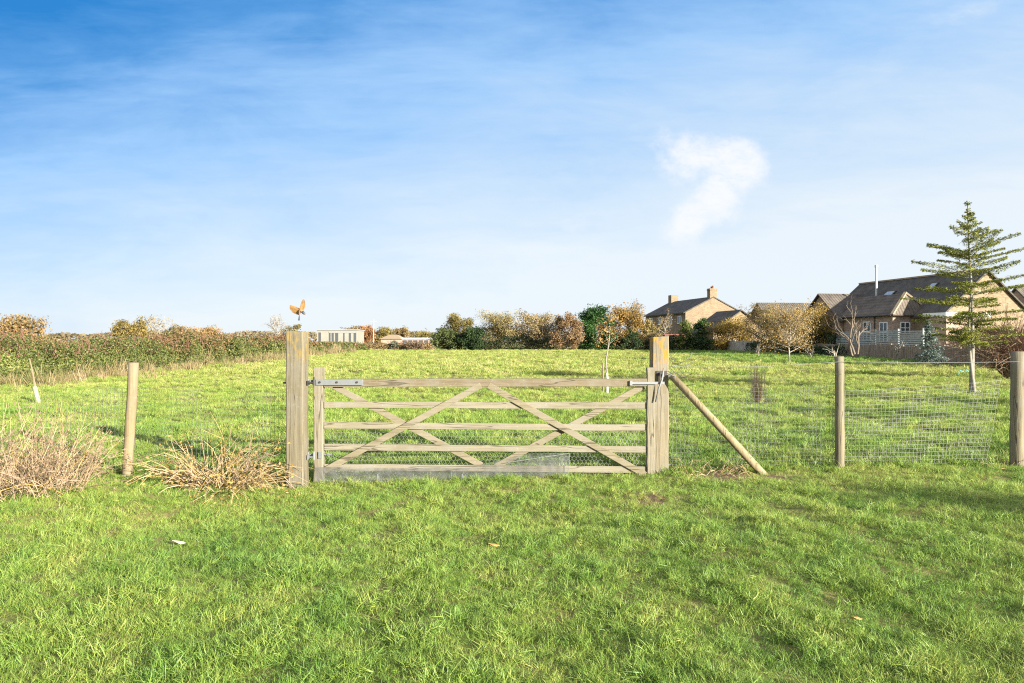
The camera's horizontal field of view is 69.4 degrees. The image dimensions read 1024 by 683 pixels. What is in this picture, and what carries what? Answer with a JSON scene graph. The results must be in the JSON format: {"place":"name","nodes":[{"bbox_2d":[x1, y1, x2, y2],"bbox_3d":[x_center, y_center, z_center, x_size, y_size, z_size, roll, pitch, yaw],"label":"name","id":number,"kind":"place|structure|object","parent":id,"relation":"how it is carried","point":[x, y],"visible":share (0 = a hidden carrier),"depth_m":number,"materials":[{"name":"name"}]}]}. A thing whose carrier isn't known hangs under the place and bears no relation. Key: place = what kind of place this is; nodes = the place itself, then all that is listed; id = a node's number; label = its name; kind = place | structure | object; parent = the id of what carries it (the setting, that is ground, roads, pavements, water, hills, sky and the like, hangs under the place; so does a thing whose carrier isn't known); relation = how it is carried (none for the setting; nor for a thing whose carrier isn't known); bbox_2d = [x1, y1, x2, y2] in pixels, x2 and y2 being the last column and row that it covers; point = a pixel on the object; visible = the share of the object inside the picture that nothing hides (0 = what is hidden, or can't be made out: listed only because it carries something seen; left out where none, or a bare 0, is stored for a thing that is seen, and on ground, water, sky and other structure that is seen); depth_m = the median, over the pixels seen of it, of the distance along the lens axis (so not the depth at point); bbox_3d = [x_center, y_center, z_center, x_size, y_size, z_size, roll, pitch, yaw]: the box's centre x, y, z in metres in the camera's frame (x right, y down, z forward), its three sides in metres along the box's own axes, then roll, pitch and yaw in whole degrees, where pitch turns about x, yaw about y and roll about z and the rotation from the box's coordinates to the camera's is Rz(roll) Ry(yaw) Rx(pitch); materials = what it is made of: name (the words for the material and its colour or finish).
{"place":"outdoors","nodes":[
{"label":"outdoors","id":0,"kind":"place"},
{"bbox_2d":[290,299,304,320],"bbox_3d":[-2.579,-0.380,8.913,0.222,0.256,0.049,0,0,17],"label":"bird","id":1,"kind":"object","parent":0,"point":[295,310],"visible":1,"depth_m":8.91},
{"bbox_2d":[0,342,1023,682],"bbox_3d":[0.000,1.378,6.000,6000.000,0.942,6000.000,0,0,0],"label":"ground","id":2,"kind":"structure","parent":0,"point":[754,636],"depth_m":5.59,"materials":[{"name":"green plant"}]},
{"bbox_2d":[0,313,52,351],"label":"hedgerow tree","id":3,"kind":"object","parent":2,"relation":"on","point":[26,323],"visible":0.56,"depth_m":30.88,"materials":[{"name":"brown plant"}]},
{"bbox_2d":[29,358,40,402],"bbox_3d":[-12.233,1.070,19.000,0.330,1.272,0.110,0,0,0],"label":"tree tube","id":4,"kind":"object","parent":2,"relation":"on","point":[36,393],"visible":0.81,"depth_m":18.98,"materials":[{"name":"white plastic"}]},
{"bbox_2d":[0,395,147,504],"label":"dead bramble","id":5,"kind":"object","parent":2,"relation":"on","point":[35,470],"visible":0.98,"depth_m":8.06,"materials":[{"name":"plant"}]},
{"bbox_2d":[108,315,157,349],"bbox_3d":[-31.553,-0.674,62.057,3.546,3.100,3.942,0,0,26],"label":"hedgerow tree","id":6,"kind":"object","parent":2,"relation":"on","point":[127,328],"visible":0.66,"depth_m":61.48,"materials":[{"name":"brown plant"}]},
{"bbox_2d":[0,362,285,479],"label":"wire fence","id":7,"kind":"object","parent":2,"relation":"on","point":[131,405],"visible":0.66,"depth_m":9.07,"materials":[{"name":"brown wood"}]},
{"bbox_2d":[130,313,173,337],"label":"hedgerow tree","id":8,"kind":"object","parent":2,"relation":"on","point":[155,324],"visible":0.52,"depth_m":65.76,"materials":[{"name":"brown plant"}]},
{"bbox_2d":[0,342,355,390],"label":"dry grass","id":9,"kind":"structure","parent":2,"relation":"on","point":[118,370],"depth_m":31.23,"materials":[{"name":"beige plant"}]},
{"bbox_2d":[162,324,194,348],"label":"hedgerow tree","id":10,"kind":"object","parent":2,"relation":"on","point":[180,329],"visible":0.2,"depth_m":69.61,"materials":[{"name":"brown plant"}]},
{"bbox_2d":[0,325,368,381],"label":"field hedge","id":11,"kind":"object","parent":2,"relation":"on","point":[88,351],"visible":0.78,"depth_m":35.57,"materials":[{"name":"green plant"}]},
{"bbox_2d":[190,324,226,340],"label":"hedgerow tree","id":12,"kind":"object","parent":2,"relation":"on","point":[201,331],"visible":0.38,"depth_m":71.52,"materials":[{"name":"brown plant"}]},
{"bbox_2d":[124,406,315,506],"bbox_3d":[-3.352,1.471,8.601,2.152,1.394,2.094,0,0,0],"label":"trailing bramble","id":13,"kind":"object","parent":2,"relation":"on","point":[196,479],"visible":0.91,"depth_m":8.50,"materials":[{"name":"plant"}]},
{"bbox_2d":[263,314,286,336],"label":"hedgerow tree","id":14,"kind":"object","parent":2,"relation":"on","point":[274,330],"visible":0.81,"depth_m":88.05,"materials":[{"name":"brown plant"}]},
{"bbox_2d":[274,324,301,335],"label":"hedgerow tree","id":15,"kind":"object","parent":2,"relation":"on","point":[296,326],"visible":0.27,"depth_m":91.86,"materials":[{"name":"brown plant"}]},
{"bbox_2d":[283,330,314,488],"bbox_3d":[-2.582,1.209,8.911,0.387,2.683,0.223,0,0,3],"label":"gatepost","id":16,"kind":"object","parent":2,"relation":"on","point":[297,382],"visible":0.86,"depth_m":8.80,"materials":[{"name":"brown wood"}]},
{"bbox_2d":[316,329,364,343],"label":"farm shed","id":17,"kind":"structure","parent":2,"relation":"on","point":[346,335],"depth_m":190.00,"materials":[{"name":"white"}]},
{"bbox_2d":[38,330,644,343],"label":"woodland","id":18,"kind":"object","parent":2,"relation":"on","point":[63,335],"visible":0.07,"depth_m":275.35,"materials":[{"name":"plant"}]},
{"bbox_2d":[340,325,358,328],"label":"distant tree","id":19,"kind":"object","parent":2,"relation":"on","point":[356,327],"visible":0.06,"depth_m":213.85,"materials":[{"name":"brown plant"}]},
{"bbox_2d":[355,325,375,342],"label":"distant tree","id":20,"kind":"object","parent":2,"relation":"on","point":[368,334],"visible":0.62,"depth_m":203.91,"materials":[{"name":"brown plant"}]},
{"bbox_2d":[374,326,393,342],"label":"distant tree","id":21,"kind":"object","parent":2,"relation":"on","point":[385,331],"visible":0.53,"depth_m":211.05,"materials":[{"name":"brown plant"}]},
{"bbox_2d":[384,340,399,349],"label":"shrub","id":22,"kind":"object","parent":2,"relation":"on","point":[394,343],"visible":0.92,"depth_m":94.71,"materials":[{"name":"grey plant"}]},
{"bbox_2d":[358,340,433,349],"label":"overgrown hedge","id":23,"kind":"object","parent":2,"relation":"on","point":[383,346],"visible":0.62,"depth_m":94.98,"materials":[{"name":"brown plant"}]},
{"bbox_2d":[391,325,414,337],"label":"distant tree","id":24,"kind":"object","parent":2,"relation":"on","point":[403,332],"visible":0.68,"depth_m":214.76,"materials":[{"name":"brown plant"}]},
{"bbox_2d":[380,335,433,345],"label":"brick building","id":25,"kind":"structure","parent":2,"relation":"on","point":[397,338],"depth_m":172.93,"materials":[{"name":"beige brick"}]},
{"bbox_2d":[405,341,425,349],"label":"shrub","id":26,"kind":"object","parent":2,"relation":"on","point":[414,345],"visible":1,"depth_m":93.50,"materials":[{"name":"brown plant"}]},
{"bbox_2d":[411,328,433,337],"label":"distant tree","id":27,"kind":"object","parent":2,"relation":"on","point":[422,334],"visible":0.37,"depth_m":219.05,"materials":[{"name":"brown plant"}]},
{"bbox_2d":[426,328,463,349],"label":"evergreen bush","id":28,"kind":"object","parent":2,"relation":"on","point":[447,338],"visible":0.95,"depth_m":97.25,"materials":[{"name":"green plant"}]},
{"bbox_2d":[440,313,475,347],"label":"broadleaf tree","id":29,"kind":"object","parent":2,"relation":"on","point":[457,323],"visible":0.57,"depth_m":102.13,"materials":[{"name":"brown plant"}]},
{"bbox_2d":[455,324,492,349],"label":"evergreen bush","id":30,"kind":"object","parent":2,"relation":"on","point":[469,338],"visible":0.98,"depth_m":96.05,"materials":[{"name":"green plant"}]},
{"bbox_2d":[0,347,998,375],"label":"meadow grass","id":31,"kind":"structure","parent":2,"relation":"on","point":[594,361],"depth_m":43.24,"materials":[{"name":"green plant"}]},
{"bbox_2d":[475,309,528,348],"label":"broadleaf tree","id":32,"kind":"object","parent":2,"relation":"on","point":[499,328],"visible":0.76,"depth_m":102.81,"materials":[{"name":"brown plant"}]},
{"bbox_2d":[0,369,1009,482],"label":"field grass","id":33,"kind":"structure","parent":2,"relation":"on","point":[999,443],"depth_m":14.60,"materials":[{"name":"green plant"}]},
{"bbox_2d":[506,308,566,348],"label":"broadleaf tree","id":34,"kind":"object","parent":2,"relation":"on","point":[537,325],"visible":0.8,"depth_m":101.20,"materials":[{"name":"brown plant"}]},
{"bbox_2d":[546,311,584,349],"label":"broadleaf tree","id":35,"kind":"object","parent":2,"relation":"on","point":[567,322],"visible":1,"depth_m":92.60,"materials":[{"name":"brown plant"}]},
{"bbox_2d":[483,334,705,350],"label":"hedge","id":36,"kind":"object","parent":2,"relation":"on","point":[521,339],"visible":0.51,"depth_m":96.59,"materials":[{"name":"green plant"}]},
{"bbox_2d":[574,303,619,349],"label":"evergreen tree","id":37,"kind":"object","parent":2,"relation":"on","point":[590,317],"visible":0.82,"depth_m":95.00,"materials":[{"name":"green plant"}]},
{"bbox_2d":[592,302,628,392],"bbox_3d":[2.958,0.315,22.389,1.114,3.101,1.278,0,0,0],"label":"sapling","id":38,"kind":"object","parent":2,"relation":"on","point":[600,339],"visible":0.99,"depth_m":22.39,"materials":[{"name":"brown plant"}]},
{"bbox_2d":[608,302,649,347],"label":"broadleaf tree","id":39,"kind":"object","parent":2,"relation":"on","point":[634,316],"visible":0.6,"depth_m":97.28,"materials":[{"name":"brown plant"}]},
{"bbox_2d":[620,328,644,349],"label":"shrub","id":40,"kind":"object","parent":2,"relation":"on","point":[631,337],"visible":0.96,"depth_m":93.64,"materials":[{"name":"green plant"}]},
{"bbox_2d":[638,318,664,349],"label":"broadleaf tree","id":41,"kind":"object","parent":2,"relation":"on","point":[648,329],"visible":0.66,"depth_m":98.60,"materials":[{"name":"yellow plant"}]},
{"bbox_2d":[656,308,672,335],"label":"tree","id":42,"kind":"object","parent":2,"relation":"on","point":[667,326],"visible":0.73,"depth_m":100.06,"materials":[{"name":"brown plant"}]},
{"bbox_2d":[649,336,694,472],"bbox_3d":[2.023,1.241,9.286,0.558,2.617,0.253,0,0,0],"label":"gatepost","id":43,"kind":"object","parent":2,"relation":"on","point":[659,355],"visible":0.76,"depth_m":9.21,"materials":[{"name":"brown wood"}]},
{"bbox_2d":[308,367,663,483],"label":"field gate","id":44,"kind":"structure","parent":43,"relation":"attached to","point":[397,425],"depth_m":9.15,"materials":[{"name":"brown wood"}]},
{"bbox_2d":[674,320,695,350],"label":"shrub","id":45,"kind":"object","parent":2,"relation":"on","point":[686,327],"visible":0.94,"depth_m":91.79,"materials":[{"name":"green plant"}]},
{"bbox_2d":[643,286,737,336],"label":"house","id":46,"kind":"structure","parent":2,"relation":"on","point":[693,311],"depth_m":108.17,"materials":[{"name":"beige brick"}]},
{"bbox_2d":[677,316,681,323],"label":"window","id":47,"kind":"structure","parent":46,"relation":"in","point":[679,318],"depth_m":107.84,"materials":[{"name":"grey glass"}]},
{"bbox_2d":[669,337,717,350],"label":"dark shrubbery","id":48,"kind":"object","parent":2,"relation":"on","point":[706,342],"visible":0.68,"depth_m":91.18,"materials":[{"name":"green plant"}]},
{"bbox_2d":[692,317,711,348],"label":"shrub","id":49,"kind":"object","parent":2,"relation":"on","point":[701,324],"visible":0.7,"depth_m":92.68,"materials":[{"name":"green plant"}]},
{"bbox_2d":[658,453,753,477],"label":"dry stems","id":50,"kind":"object","parent":2,"relation":"on","point":[737,468],"visible":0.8,"depth_m":9.01,"materials":[{"name":"plant"}]},
{"bbox_2d":[667,373,767,474],"bbox_3d":[2.549,1.073,9.043,1.289,1.377,0.101,0,0,11],"label":"brace pole","id":51,"kind":"object","parent":2,"relation":"on","point":[734,443],"visible":0.84,"depth_m":9.02,"materials":[{"name":"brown wood"}]},
{"bbox_2d":[674,340,760,350],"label":"panel fence","id":52,"kind":"object","parent":2,"relation":"on","point":[736,345],"visible":0.28,"depth_m":87.61,"materials":[{"name":"brown wood"}]},
{"bbox_2d":[691,310,769,346],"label":"bungalow","id":53,"kind":"object","parent":2,"relation":"on","point":[716,317],"visible":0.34,"depth_m":97.12,"materials":[{"name":"beige brick"}]},
{"bbox_2d":[705,315,758,349],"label":"garden tree","id":54,"kind":"object","parent":2,"relation":"on","point":[723,329],"visible":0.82,"depth_m":89.17,"materials":[{"name":"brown plant"}]},
{"bbox_2d":[748,366,765,401],"bbox_3d":[6.293,1.068,19.000,0.426,0.999,0.420,0,0,0],"label":"guarded seedling","id":55,"kind":"object","parent":2,"relation":"on","point":[757,396],"visible":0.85,"depth_m":18.96,"materials":[{"name":"plant"}]},
{"bbox_2d":[734,302,784,350],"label":"garden tree","id":56,"kind":"object","parent":2,"relation":"on","point":[753,314],"visible":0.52,"depth_m":84.09,"materials":[{"name":"brown plant"}]},
{"bbox_2d":[755,310,789,352],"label":"garden tree","id":57,"kind":"object","parent":2,"relation":"on","point":[765,328],"visible":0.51,"depth_m":72.03,"materials":[{"name":"brown plant"}]},
{"bbox_2d":[751,303,809,342],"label":"long house","id":58,"kind":"structure","parent":2,"relation":"on","point":[789,305],"depth_m":100.94,"materials":[{"name":"brown brick"}]},
{"bbox_2d":[756,296,824,361],"bbox_3d":[18.148,-0.792,48.190,4.576,4.690,4.844,0,0,17],"label":"tree","id":59,"kind":"object","parent":2,"relation":"on","point":[796,322],"visible":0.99,"depth_m":48.24,"materials":[{"name":"brown plant"}]},
{"bbox_2d":[744,341,848,355],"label":"ivy hedge","id":60,"kind":"object","parent":2,"relation":"on","point":[816,347],"visible":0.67,"depth_m":69.92,"materials":[{"name":"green plant"}]},
{"bbox_2d":[782,328,844,343],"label":"garden hedge","id":61,"kind":"object","parent":2,"relation":"on","point":[830,336],"visible":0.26,"depth_m":68.03,"materials":[{"name":"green plant"}]},
{"bbox_2d":[784,302,844,350],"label":"garden tree","id":62,"kind":"object","parent":2,"relation":"on","point":[821,328],"visible":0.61,"depth_m":69.19,"materials":[{"name":"brown plant"}]},
{"bbox_2d":[825,346,838,358],"bbox_3d":[22.419,0.755,52.320,1.001,1.338,1.852,0,0,0],"label":"bare sapling","id":63,"kind":"object","parent":2,"relation":"on","point":[835,354],"visible":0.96,"depth_m":52.03,"materials":[{"name":"beige plant"}]},
{"bbox_2d":[668,351,1023,469],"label":"wire fence","id":64,"kind":"object","parent":2,"relation":"on","point":[1016,439],"visible":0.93,"depth_m":9.16,"materials":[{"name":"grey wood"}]},
{"bbox_2d":[819,296,878,357],"bbox_3d":[26.075,-1.035,56.131,3.241,5.021,5.986,0,0,0],"label":"bare tree","id":65,"kind":"object","parent":2,"relation":"on","point":[853,354],"visible":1,"depth_m":55.86,"materials":[{"name":"brown plant"}]},
{"bbox_2d":[836,328,924,344],"bbox_3d":[29.850,0.358,60.700,0.130,2.700,12.181,0,0,-5],"label":"slatted fence","id":66,"kind":"object","parent":2,"relation":"on","point":[916,335],"visible":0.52,"depth_m":59.23,"materials":[{"name":"grey wood"}]},
{"bbox_2d":[765,342,1003,366],"bbox_3d":[27.997,0.988,58.743,0.995,1.960,45.607,0,0,1],"label":"panel fence","id":67,"kind":"object","parent":2,"relation":"on","point":[884,351],"visible":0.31,"depth_m":53.80,"materials":[{"name":"brown wood"}]},
{"bbox_2d":[894,342,906,358],"bbox_3d":[27.529,0.696,52.685,1.057,1.582,0.797,0,0,-32],"label":"bare sapling","id":68,"kind":"object","parent":2,"relation":"on","point":[897,354],"visible":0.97,"depth_m":52.66,"materials":[{"name":"grey plant"}]},
{"bbox_2d":[803,265,1023,348],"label":"house","id":69,"kind":"structure","parent":2,"relation":"on","point":[883,304],"depth_m":63.25,"materials":[{"name":"beige brick"}]},
{"bbox_2d":[863,321,870,338],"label":"window","id":70,"kind":"structure","parent":69,"relation":"in","point":[868,329],"depth_m":65.02,"materials":[{"name":"white paint"}]},
{"bbox_2d":[879,322,887,337],"bbox_3d":[31.650,-0.800,63.036,0.150,1.700,1.100,0,0,-12],"label":"window","id":71,"kind":"structure","parent":69,"relation":"in","point":[883,326],"depth_m":63.01,"materials":[{"name":"white paint"}]},
{"bbox_2d":[900,322,909,332],"bbox_3d":[33.041,-1.150,62.204,1.050,1.000,0.150,0,0,-12],"label":"window","id":72,"kind":"structure","parent":69,"relation":"in","point":[904,326],"depth_m":62.18,"materials":[{"name":"white paint"}]},
{"bbox_2d":[912,319,952,365],"bbox_3d":[25.000,0.160,44.098,2.170,3.030,2.248,0,0,0],"label":"blue spruce","id":73,"kind":"object","parent":2,"relation":"on","point":[930,352],"visible":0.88,"depth_m":43.82,"materials":[{"name":"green plant"}]},
{"bbox_2d":[899,201,1023,393],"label":"layered conifer","id":74,"kind":"object","parent":2,"relation":"on","point":[970,315],"visible":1,"depth_m":22.16,"materials":[{"name":"green plant"}]},
{"bbox_2d":[925,305,1023,378],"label":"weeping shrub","id":75,"kind":"object","parent":2,"relation":"on","point":[999,359],"visible":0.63,"depth_m":29.91,"materials":[{"name":"plant"}]},
{"bbox_2d":[954,318,1019,348],"bbox_3d":[37.037,-0.276,57.226,7.074,3.554,6.770,0,0,-17],"label":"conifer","id":76,"kind":"object","parent":2,"relation":"on","point":[986,333],"visible":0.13,"depth_m":55.98,"materials":[{"name":"plant"}]},
{"bbox_2d":[982,448,1022,469],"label":"dry stems","id":77,"kind":"object","parent":2,"relation":"on","point":[1002,461],"visible":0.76,"depth_m":9.07,"materials":[{"name":"plant"}]},
{"bbox_2d":[1011,287,1023,303],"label":"neighbouring house","id":78,"kind":"structure","parent":2,"relation":"on","point":[1019,294],"depth_m":75.72,"materials":[{"name":"red brick"}]},
{"bbox_2d":[0,0,1023,341],"label":"sky","id":79,"kind":"structure","parent":0,"point":[230,165],"materials":[{"name":"blue"}]}
]}

